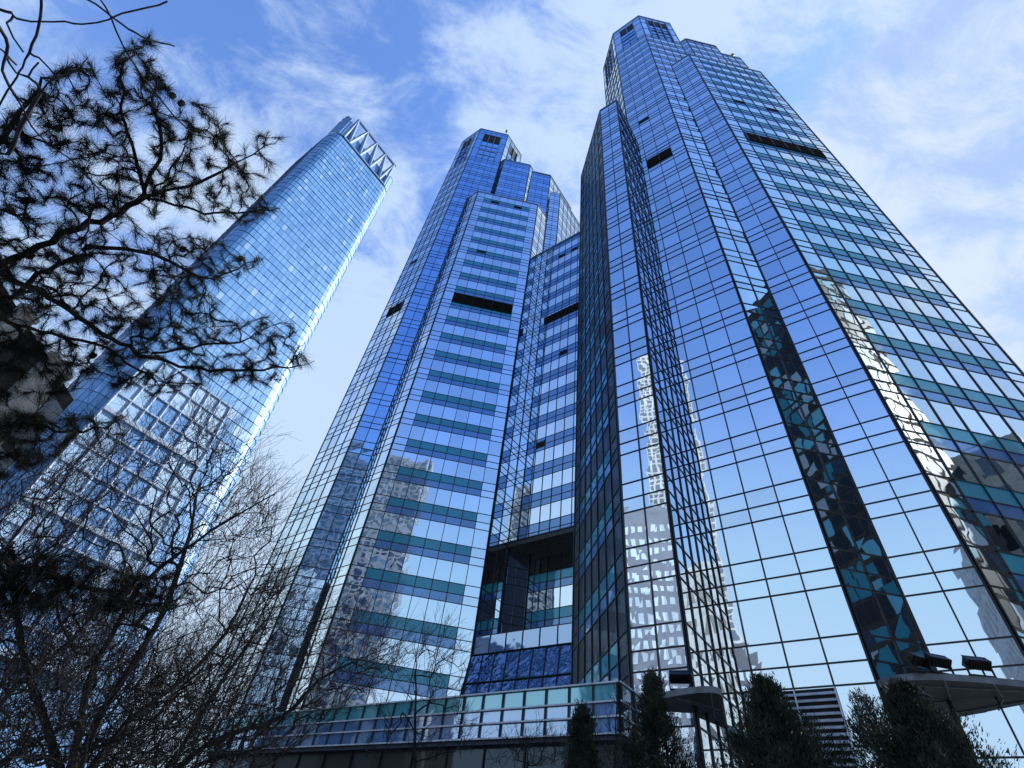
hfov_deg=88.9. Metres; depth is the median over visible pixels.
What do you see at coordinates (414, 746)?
bare sapling
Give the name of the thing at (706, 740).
window pane
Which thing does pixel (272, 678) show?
window pane
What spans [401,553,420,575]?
window pane
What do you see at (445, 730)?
window pane
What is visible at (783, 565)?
window pane
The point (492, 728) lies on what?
window pane
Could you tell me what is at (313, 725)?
window pane
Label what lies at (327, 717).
window pane
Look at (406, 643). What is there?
window pane
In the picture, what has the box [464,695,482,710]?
window pane
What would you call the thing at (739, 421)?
window pane
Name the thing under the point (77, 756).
bare tree
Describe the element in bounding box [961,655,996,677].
floodlight
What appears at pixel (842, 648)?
window pane
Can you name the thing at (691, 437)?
window pane
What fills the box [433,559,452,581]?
window pane
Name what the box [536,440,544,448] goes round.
open window
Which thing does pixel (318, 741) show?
window pane
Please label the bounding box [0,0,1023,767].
sky
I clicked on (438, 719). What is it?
window pane
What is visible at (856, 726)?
juniper tree
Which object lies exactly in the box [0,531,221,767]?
bare tree
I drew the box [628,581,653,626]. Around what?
window pane
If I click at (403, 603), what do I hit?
window pane
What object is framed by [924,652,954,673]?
floodlight
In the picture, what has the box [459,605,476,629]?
window pane
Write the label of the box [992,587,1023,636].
window pane
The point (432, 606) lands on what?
window pane
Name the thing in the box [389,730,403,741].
window pane
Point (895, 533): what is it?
window pane
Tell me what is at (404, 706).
window pane
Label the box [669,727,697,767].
window pane
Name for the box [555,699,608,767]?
juniper tree
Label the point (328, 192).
round cornered tower
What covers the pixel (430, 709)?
window pane
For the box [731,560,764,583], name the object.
window pane
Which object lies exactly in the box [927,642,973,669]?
window pane
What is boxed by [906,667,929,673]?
window pane
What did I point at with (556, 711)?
window pane
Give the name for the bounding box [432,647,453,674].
window pane
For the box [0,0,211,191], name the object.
bare tree
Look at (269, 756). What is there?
window pane
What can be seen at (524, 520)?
window pane
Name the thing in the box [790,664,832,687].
window pane
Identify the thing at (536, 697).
window pane
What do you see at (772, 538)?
window pane
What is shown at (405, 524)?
window pane
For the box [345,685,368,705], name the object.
window pane
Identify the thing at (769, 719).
juniper tree
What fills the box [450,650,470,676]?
window pane
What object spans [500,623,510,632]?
window pane
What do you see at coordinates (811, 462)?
window pane
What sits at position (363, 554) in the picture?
window pane
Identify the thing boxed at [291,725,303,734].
window pane
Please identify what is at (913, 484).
window pane
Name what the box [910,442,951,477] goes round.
window pane
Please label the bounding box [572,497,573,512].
window pane
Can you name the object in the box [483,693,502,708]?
window pane
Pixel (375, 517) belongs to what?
window pane
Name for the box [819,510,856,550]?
window pane
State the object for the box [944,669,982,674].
window pane
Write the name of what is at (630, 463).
window pane
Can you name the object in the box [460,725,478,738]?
window pane
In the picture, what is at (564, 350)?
open window
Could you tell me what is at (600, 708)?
window pane
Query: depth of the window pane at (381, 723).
30.26 m
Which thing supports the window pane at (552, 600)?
in the link building at (541, 529)
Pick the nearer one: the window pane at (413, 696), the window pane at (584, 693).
the window pane at (584, 693)
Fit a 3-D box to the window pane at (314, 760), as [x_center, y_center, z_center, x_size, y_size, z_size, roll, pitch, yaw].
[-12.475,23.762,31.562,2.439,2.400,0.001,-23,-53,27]
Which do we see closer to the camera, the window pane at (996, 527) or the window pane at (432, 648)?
the window pane at (996, 527)
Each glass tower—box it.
[177,128,579,767]
[571,15,1023,767]
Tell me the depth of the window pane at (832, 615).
25.87 m
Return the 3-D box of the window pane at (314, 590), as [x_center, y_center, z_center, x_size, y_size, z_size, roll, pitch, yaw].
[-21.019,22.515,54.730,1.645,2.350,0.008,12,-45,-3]
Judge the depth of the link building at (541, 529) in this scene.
70.85 m
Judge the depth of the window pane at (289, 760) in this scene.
33.22 m
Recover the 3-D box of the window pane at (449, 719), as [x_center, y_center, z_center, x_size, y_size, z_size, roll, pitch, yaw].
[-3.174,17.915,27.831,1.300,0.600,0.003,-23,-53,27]
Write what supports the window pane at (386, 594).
in the glass tower at (417, 454)
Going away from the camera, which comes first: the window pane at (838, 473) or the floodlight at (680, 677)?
the floodlight at (680, 677)
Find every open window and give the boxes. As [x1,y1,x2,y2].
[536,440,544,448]
[559,348,566,355]
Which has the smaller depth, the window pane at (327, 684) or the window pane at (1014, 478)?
the window pane at (1014, 478)
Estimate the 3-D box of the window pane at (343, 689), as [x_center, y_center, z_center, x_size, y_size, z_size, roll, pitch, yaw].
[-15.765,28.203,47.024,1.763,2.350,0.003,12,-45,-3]
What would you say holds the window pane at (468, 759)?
in the podium building at (341, 745)
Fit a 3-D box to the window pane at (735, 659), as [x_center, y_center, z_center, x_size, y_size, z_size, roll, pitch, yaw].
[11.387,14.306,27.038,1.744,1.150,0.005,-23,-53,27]
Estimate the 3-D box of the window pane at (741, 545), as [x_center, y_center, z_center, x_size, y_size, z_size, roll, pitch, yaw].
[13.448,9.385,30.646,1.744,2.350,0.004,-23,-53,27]
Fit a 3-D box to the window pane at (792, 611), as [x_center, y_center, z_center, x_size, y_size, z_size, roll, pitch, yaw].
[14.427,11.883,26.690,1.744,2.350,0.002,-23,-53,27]
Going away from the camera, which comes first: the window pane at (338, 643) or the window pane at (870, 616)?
the window pane at (870, 616)
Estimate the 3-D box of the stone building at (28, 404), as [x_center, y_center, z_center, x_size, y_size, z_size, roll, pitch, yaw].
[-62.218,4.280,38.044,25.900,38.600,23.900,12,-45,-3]
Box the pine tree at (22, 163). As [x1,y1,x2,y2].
[0,25,316,629]
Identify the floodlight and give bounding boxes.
[668,670,693,689]
[904,650,931,672]
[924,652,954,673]
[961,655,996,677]
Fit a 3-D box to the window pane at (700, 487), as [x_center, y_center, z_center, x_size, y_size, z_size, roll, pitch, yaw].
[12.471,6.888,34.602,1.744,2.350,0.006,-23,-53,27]
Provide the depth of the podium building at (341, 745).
27.38 m
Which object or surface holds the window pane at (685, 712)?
in the glass tower at (799, 455)
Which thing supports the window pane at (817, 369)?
in the glass tower at (799, 455)
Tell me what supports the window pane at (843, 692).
in the glass tower at (799, 455)
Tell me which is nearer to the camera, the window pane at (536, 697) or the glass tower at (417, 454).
the window pane at (536, 697)
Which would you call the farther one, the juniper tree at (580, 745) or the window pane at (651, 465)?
the window pane at (651, 465)
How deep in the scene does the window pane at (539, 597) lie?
59.81 m
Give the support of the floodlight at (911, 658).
on the glass tower at (799, 455)
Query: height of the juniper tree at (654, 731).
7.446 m
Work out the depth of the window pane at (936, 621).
25.23 m
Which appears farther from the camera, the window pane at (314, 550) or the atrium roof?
the window pane at (314, 550)
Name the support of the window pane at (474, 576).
in the glass tower at (417, 454)
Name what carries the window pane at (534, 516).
in the link building at (541, 529)
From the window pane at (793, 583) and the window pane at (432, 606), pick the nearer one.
the window pane at (793, 583)
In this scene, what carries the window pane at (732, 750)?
in the glass tower at (799, 455)
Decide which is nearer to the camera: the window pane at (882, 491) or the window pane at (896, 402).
the window pane at (882, 491)
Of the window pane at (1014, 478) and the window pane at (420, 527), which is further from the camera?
the window pane at (420, 527)
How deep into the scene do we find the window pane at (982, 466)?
30.66 m
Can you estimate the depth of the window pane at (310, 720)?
33.73 m
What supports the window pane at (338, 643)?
in the glass tower at (417, 454)
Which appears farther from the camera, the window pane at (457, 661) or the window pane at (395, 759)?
the window pane at (457, 661)
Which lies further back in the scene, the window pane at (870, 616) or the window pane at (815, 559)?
the window pane at (815, 559)
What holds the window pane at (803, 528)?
in the glass tower at (799, 455)
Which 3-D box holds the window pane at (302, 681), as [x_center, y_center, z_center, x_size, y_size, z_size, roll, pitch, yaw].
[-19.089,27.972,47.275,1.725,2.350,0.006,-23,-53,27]
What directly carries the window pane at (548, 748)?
in the podium building at (341, 745)
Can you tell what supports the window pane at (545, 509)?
in the link building at (541, 529)
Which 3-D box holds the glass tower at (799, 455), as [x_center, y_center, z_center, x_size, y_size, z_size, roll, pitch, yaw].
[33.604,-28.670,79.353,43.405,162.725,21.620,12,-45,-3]
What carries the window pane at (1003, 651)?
in the glass tower at (799, 455)
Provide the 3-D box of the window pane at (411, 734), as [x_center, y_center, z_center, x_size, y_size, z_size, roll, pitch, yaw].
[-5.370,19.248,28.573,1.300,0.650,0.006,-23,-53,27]
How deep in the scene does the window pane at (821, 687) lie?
24.32 m
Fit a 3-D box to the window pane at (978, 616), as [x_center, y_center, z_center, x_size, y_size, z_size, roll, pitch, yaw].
[21.852,10.734,24.497,1.725,2.350,0.004,-23,-53,27]
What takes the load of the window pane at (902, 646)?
in the glass tower at (799, 455)
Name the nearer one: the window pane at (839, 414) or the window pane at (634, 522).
the window pane at (634, 522)
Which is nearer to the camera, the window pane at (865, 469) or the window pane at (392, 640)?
the window pane at (865, 469)
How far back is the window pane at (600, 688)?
24.21 m
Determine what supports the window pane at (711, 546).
in the glass tower at (799, 455)
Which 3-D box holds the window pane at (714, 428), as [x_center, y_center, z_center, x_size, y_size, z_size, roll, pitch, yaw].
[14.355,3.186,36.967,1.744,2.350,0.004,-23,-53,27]
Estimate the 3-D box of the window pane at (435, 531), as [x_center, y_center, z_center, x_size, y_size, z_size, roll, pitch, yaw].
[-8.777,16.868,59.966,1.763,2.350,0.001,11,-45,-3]
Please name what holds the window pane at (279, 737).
in the podium building at (341, 745)
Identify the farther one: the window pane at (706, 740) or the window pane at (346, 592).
the window pane at (346, 592)
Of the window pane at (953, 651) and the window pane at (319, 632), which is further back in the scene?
the window pane at (319, 632)
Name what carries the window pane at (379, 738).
in the podium building at (341, 745)
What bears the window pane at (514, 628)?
in the glass tower at (417, 454)
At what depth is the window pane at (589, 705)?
24.44 m
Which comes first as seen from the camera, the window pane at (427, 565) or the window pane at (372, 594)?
the window pane at (372, 594)
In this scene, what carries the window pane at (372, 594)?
in the glass tower at (417, 454)
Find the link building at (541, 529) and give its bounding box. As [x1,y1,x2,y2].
[507,231,579,627]
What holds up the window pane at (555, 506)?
in the link building at (541, 529)
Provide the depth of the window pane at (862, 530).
28.76 m
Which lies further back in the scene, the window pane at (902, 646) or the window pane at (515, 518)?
the window pane at (515, 518)
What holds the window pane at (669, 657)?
in the glass tower at (799, 455)
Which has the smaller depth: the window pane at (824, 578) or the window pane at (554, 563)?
the window pane at (824, 578)
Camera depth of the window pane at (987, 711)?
22.04 m
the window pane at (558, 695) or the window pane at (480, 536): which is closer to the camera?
the window pane at (558, 695)
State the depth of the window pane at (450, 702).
28.41 m
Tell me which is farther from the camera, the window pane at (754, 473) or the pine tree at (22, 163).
the window pane at (754, 473)
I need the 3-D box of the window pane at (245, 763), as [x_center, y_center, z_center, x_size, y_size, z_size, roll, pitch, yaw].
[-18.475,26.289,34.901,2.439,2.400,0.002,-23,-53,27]
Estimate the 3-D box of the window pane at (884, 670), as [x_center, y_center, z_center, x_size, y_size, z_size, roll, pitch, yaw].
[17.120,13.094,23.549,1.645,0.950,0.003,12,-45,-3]
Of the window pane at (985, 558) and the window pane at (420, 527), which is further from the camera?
the window pane at (420, 527)
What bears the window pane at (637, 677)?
in the glass tower at (799, 455)
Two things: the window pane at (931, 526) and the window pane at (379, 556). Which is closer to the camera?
the window pane at (931, 526)
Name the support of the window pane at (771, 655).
in the glass tower at (799, 455)
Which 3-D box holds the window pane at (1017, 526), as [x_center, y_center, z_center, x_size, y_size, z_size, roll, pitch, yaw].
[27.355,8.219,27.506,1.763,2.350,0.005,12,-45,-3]
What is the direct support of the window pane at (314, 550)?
in the glass tower at (417, 454)
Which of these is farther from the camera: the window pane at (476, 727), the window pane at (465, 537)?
the window pane at (465, 537)
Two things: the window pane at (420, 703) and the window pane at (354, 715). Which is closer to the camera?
the window pane at (420, 703)
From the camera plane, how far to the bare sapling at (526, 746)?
17.00 m
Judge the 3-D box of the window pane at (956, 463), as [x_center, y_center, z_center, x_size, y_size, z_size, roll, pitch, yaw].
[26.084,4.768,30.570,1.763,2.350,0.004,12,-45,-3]
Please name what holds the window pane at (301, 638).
in the glass tower at (417, 454)
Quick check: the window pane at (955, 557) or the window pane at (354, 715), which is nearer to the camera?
the window pane at (955, 557)
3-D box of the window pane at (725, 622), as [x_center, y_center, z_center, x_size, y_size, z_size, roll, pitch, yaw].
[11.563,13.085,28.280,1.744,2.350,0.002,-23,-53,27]
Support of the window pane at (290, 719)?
in the podium building at (341, 745)
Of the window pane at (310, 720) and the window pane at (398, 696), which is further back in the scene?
the window pane at (398, 696)
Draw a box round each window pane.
[211,757,229,767]
[231,756,251,767]
[246,676,270,703]
[251,755,274,767]
[253,738,262,746]
[263,678,285,707]
[268,628,288,652]
[273,754,298,767]
[276,737,287,746]
[279,726,291,734]
[280,681,298,707]
[282,712,295,724]
[283,630,304,654]
[285,584,306,607]
[291,678,309,706]
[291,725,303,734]
[295,711,308,723]
[297,753,323,767]
[300,735,313,745]
[301,587,321,609]
[302,546,321,566]
[304,724,316,732]
[305,679,328,707]
[307,710,320,722]
[311,628,327,653]
[313,734,327,744]
[316,548,335,568]
[317,723,330,732]
[320,709,334,721]
[322,628,344,654]
[322,752,351,767]
[325,683,349,707]
[327,733,341,744]
[331,722,344,731]
[334,708,348,720]
[338,584,360,607]
[341,631,364,658]
[341,733,356,743]
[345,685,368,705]
[345,721,359,730]
[348,706,363,719]
[350,751,380,767]
[353,545,373,566]
[356,587,377,610]
[356,732,371,742]
[359,634,381,661]
[360,720,374,729]
[363,705,378,718]
[365,509,384,528]
[366,688,387,703]
[368,547,388,569]
[372,731,387,742]
[373,590,393,614]
[375,719,390,728]
[378,638,400,664]
[378,703,394,716]
[379,750,411,767]
[380,512,399,531]
[385,550,404,572]
[387,691,406,701]
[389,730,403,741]
[390,593,410,617]
[391,717,406,727]
[394,702,410,715]
[396,515,414,534]
[396,641,418,667]
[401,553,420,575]
[405,729,421,740]
[407,596,427,620]
[407,694,425,699]
[408,716,424,726]
[410,700,427,714]
[411,518,429,537]
[411,749,445,767]
[414,644,435,670]
[417,556,436,578]
[422,728,439,739]
[424,599,444,623]
[425,715,441,725]
[426,521,444,540]
[427,699,444,713]
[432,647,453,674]
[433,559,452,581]
[441,602,460,626]
[441,727,458,739]
[442,523,459,543]
[443,713,460,724]
[446,697,462,711]
[446,748,482,767]
[450,562,467,583]
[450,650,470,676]
[457,526,473,545]
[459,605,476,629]
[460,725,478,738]
[462,712,479,723]
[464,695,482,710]
[466,565,482,586]
[472,529,488,548]
[480,724,498,737]
[481,710,500,722]
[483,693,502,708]
[483,746,523,767]
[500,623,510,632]
[500,723,520,736]
[502,709,521,721]
[503,692,522,707]
[510,512,519,529]
[511,625,522,630]
[520,509,529,526]
[522,722,542,735]
[524,707,543,719]
[525,690,544,705]
[525,745,566,767]
[530,506,539,524]
[532,590,545,611]
[535,556,547,573]
[540,503,549,521]
[545,720,566,734]
[546,587,559,608]
[546,706,566,718]
[547,687,567,704]
[548,553,560,570]
[550,500,560,518]
[560,585,572,606]
[560,606,571,616]
[561,498,570,515]
[561,550,572,568]
[562,467,571,484]
[570,685,591,702]
[570,704,591,716]
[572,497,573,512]
[575,743,614,767]
[594,683,615,700]
[594,702,616,715]
[595,717,616,732]
[620,450,640,483]
[623,686,632,706]
[624,509,646,547]
[624,705,633,720]
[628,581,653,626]
[630,626,655,650]
[633,671,657,727]
[640,444,661,477]
[645,504,670,542]
[652,576,680,623]
[656,622,683,647]
[658,647,686,668]
[660,668,693,725]
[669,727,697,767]
[678,421,703,450]
[686,471,714,504]
[696,530,728,568]
[701,414,728,444]
[701,729,713,767]
[708,602,744,648]
[711,463,742,498]
[712,737,723,767]
[715,647,749,671]
[719,671,752,692]
[722,693,757,747]
[723,523,759,563]
[725,406,755,436]
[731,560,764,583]
[732,750,757,767]
[737,456,771,491]
[738,597,779,644]
[747,643,786,668]
[750,397,781,428]
[752,668,791,687]
[753,517,792,557]
[762,554,798,577]
[765,448,801,484]
[767,574,803,594]
[771,592,817,640]
[783,639,825,665]
[784,510,825,551]
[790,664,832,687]
[795,548,833,571]
[795,687,833,689]
[796,448,829,481]
[801,568,839,589]
[803,355,835,382]
[806,586,856,636]
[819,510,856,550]
[820,453,854,486]
[821,635,866,661]
[822,398,858,429]
[827,346,861,374]
[829,661,874,683]
[835,684,889,744]
[844,450,886,486]
[845,515,884,556]
[846,586,891,637]
[848,390,887,422]
[858,482,894,503]
[864,635,901,663]
[872,513,921,556]
[874,442,920,479]
[874,661,905,678]
[876,592,922,643]
[880,390,915,418]
[889,552,932,576]
[890,474,929,496]
[896,641,933,669]
[898,491,937,510]
[898,574,940,594]
[906,506,959,550]
[906,592,965,643]
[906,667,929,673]
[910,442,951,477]
[918,695,970,753]
[925,546,971,570]
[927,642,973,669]
[936,448,979,482]
[936,568,982,589]
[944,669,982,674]
[945,586,1010,639]
[946,506,994,549]
[951,698,1022,756]
[963,453,1007,488]
[969,546,1007,570]
[970,637,1023,665]
[975,512,1023,554]
[984,665,1023,680]
[991,459,1023,491]
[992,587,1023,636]
[997,696,1023,749]
[1000,553,1023,573]
[1006,518,1023,545]
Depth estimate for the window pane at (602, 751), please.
22.91 m
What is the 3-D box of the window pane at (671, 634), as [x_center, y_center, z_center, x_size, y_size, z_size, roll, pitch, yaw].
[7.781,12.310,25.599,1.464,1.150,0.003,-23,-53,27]
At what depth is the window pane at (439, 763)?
27.59 m
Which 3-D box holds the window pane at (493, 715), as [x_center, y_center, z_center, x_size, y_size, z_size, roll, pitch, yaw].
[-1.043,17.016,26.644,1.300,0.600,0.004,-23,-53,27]
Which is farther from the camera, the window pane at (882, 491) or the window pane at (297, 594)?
the window pane at (297, 594)
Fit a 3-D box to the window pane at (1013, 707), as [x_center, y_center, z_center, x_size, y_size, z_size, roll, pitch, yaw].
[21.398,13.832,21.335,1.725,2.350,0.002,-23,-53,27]
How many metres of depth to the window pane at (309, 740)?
32.70 m
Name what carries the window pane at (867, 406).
in the glass tower at (799, 455)
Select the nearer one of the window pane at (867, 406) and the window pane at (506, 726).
the window pane at (506, 726)
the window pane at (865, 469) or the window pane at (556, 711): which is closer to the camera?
the window pane at (556, 711)
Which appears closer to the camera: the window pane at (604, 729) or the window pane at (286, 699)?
the window pane at (604, 729)
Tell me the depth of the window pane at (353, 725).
31.43 m
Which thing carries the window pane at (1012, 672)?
in the glass tower at (799, 455)
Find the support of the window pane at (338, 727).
in the podium building at (341, 745)
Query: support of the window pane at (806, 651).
in the glass tower at (799, 455)
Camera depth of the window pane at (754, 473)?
32.99 m
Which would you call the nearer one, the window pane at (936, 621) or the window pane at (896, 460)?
the window pane at (936, 621)
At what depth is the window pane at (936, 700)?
22.95 m
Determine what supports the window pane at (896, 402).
in the glass tower at (799, 455)
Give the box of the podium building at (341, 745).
[207,680,637,767]
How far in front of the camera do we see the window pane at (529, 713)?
25.49 m
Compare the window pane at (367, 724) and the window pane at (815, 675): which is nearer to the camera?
the window pane at (815, 675)
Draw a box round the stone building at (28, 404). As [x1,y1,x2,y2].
[0,253,73,472]
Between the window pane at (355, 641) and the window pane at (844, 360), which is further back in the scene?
the window pane at (355, 641)
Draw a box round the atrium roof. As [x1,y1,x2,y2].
[463,622,571,694]
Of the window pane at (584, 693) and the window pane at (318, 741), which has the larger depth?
the window pane at (318, 741)
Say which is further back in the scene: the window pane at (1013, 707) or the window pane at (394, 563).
the window pane at (394, 563)
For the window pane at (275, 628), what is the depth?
51.48 m
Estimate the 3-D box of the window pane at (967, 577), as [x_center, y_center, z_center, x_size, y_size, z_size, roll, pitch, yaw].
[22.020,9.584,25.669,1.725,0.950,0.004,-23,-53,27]
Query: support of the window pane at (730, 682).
in the glass tower at (799, 455)
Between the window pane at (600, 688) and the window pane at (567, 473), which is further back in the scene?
the window pane at (567, 473)
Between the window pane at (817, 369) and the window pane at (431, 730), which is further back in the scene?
the window pane at (817, 369)
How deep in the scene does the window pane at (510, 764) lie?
25.46 m
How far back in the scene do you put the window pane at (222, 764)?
36.51 m
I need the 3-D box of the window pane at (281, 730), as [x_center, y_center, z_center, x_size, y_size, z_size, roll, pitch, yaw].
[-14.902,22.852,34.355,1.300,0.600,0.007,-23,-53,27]
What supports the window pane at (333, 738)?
in the podium building at (341, 745)
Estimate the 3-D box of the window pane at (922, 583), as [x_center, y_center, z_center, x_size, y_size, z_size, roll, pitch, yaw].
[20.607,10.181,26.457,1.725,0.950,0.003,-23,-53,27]
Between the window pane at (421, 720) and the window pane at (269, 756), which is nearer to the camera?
the window pane at (421, 720)
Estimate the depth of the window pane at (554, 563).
62.05 m
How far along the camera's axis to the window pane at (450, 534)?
60.06 m
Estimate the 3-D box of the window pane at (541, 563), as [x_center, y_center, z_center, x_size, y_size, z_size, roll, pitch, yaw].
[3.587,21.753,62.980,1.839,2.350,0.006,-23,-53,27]
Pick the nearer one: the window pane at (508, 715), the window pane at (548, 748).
the window pane at (548, 748)
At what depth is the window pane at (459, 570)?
56.99 m
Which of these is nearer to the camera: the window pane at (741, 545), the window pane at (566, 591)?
the window pane at (741, 545)
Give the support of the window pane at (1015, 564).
in the glass tower at (799, 455)
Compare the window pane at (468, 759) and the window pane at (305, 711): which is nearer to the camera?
the window pane at (468, 759)
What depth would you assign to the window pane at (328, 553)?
57.96 m
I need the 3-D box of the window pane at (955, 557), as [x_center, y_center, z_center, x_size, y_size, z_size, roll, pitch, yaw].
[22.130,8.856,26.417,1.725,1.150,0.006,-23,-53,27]
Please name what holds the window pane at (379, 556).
in the glass tower at (417, 454)
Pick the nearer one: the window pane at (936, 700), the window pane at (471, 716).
the window pane at (936, 700)
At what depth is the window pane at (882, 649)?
24.30 m
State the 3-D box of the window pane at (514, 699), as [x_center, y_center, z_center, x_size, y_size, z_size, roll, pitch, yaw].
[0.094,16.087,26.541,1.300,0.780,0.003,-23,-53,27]
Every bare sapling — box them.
[358,594,497,767]
[481,707,570,767]
[593,663,640,767]
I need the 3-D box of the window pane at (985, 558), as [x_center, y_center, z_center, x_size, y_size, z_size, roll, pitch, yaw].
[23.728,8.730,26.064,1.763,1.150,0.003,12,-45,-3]
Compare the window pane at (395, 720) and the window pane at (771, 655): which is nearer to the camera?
the window pane at (771, 655)
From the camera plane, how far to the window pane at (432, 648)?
50.51 m
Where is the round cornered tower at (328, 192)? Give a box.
[0,116,395,767]
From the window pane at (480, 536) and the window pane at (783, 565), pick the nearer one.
the window pane at (783, 565)
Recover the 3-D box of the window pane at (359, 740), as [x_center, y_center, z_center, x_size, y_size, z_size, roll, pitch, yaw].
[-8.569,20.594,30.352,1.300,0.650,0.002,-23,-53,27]
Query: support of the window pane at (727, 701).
in the glass tower at (799, 455)
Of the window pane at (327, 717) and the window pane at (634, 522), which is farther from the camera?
the window pane at (327, 717)
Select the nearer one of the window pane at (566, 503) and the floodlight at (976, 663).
the floodlight at (976, 663)
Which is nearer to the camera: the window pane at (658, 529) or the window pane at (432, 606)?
the window pane at (658, 529)
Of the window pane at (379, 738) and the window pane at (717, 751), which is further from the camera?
the window pane at (379, 738)
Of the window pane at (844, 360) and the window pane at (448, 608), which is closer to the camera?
the window pane at (844, 360)
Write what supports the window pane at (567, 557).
in the link building at (541, 529)
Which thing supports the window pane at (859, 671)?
in the glass tower at (799, 455)
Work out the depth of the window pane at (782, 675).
25.40 m
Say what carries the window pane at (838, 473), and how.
in the glass tower at (799, 455)
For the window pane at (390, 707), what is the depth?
30.71 m
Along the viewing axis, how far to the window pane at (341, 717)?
32.49 m
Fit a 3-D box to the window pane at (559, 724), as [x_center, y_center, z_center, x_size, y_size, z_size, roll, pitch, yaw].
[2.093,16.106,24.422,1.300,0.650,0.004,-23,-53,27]
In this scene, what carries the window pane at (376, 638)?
in the glass tower at (417, 454)
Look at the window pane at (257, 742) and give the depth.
35.17 m
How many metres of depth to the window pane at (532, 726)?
25.06 m
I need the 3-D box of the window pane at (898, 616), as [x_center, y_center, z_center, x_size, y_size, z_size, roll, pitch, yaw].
[19.015,11.474,25.630,1.645,2.350,0.013,12,-45,-3]
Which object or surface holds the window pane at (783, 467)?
in the glass tower at (799, 455)
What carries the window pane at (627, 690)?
in the podium building at (341, 745)
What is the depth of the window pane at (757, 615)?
27.46 m
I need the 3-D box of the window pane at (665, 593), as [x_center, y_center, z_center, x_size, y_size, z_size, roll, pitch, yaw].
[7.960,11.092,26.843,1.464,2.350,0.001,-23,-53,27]
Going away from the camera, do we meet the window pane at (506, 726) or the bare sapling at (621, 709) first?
the bare sapling at (621, 709)
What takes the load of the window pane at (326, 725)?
in the podium building at (341, 745)
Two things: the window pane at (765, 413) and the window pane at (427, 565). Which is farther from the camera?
the window pane at (427, 565)
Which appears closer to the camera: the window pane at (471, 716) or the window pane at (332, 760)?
the window pane at (471, 716)
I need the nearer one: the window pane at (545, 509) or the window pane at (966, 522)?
the window pane at (966, 522)
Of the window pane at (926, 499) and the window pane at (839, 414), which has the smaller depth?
the window pane at (926, 499)
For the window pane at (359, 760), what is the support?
in the podium building at (341, 745)
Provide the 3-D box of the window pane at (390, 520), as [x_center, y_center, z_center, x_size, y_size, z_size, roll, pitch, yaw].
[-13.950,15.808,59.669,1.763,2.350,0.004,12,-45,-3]
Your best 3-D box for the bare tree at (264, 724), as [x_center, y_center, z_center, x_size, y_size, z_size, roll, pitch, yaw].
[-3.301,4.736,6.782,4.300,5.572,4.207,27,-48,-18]
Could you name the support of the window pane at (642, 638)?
in the glass tower at (799, 455)
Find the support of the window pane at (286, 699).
in the glass tower at (417, 454)
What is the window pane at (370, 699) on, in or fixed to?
in the glass tower at (417, 454)
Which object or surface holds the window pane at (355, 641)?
in the glass tower at (417, 454)
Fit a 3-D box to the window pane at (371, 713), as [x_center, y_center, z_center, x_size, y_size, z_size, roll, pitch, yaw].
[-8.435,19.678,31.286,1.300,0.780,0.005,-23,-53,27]
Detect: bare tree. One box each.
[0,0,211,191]
[0,365,350,767]
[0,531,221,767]
[66,531,437,767]
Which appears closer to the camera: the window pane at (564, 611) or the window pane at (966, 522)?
the window pane at (966, 522)
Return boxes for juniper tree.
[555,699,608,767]
[604,664,710,767]
[688,671,872,767]
[829,687,895,767]
[858,675,1020,767]
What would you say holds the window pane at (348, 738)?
in the podium building at (341, 745)
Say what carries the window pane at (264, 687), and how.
in the glass tower at (417, 454)
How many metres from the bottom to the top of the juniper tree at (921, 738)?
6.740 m
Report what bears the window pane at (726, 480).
in the glass tower at (799, 455)
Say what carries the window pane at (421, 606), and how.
in the glass tower at (417, 454)
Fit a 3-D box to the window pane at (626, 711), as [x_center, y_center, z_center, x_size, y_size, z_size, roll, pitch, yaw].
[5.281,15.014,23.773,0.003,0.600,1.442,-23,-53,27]

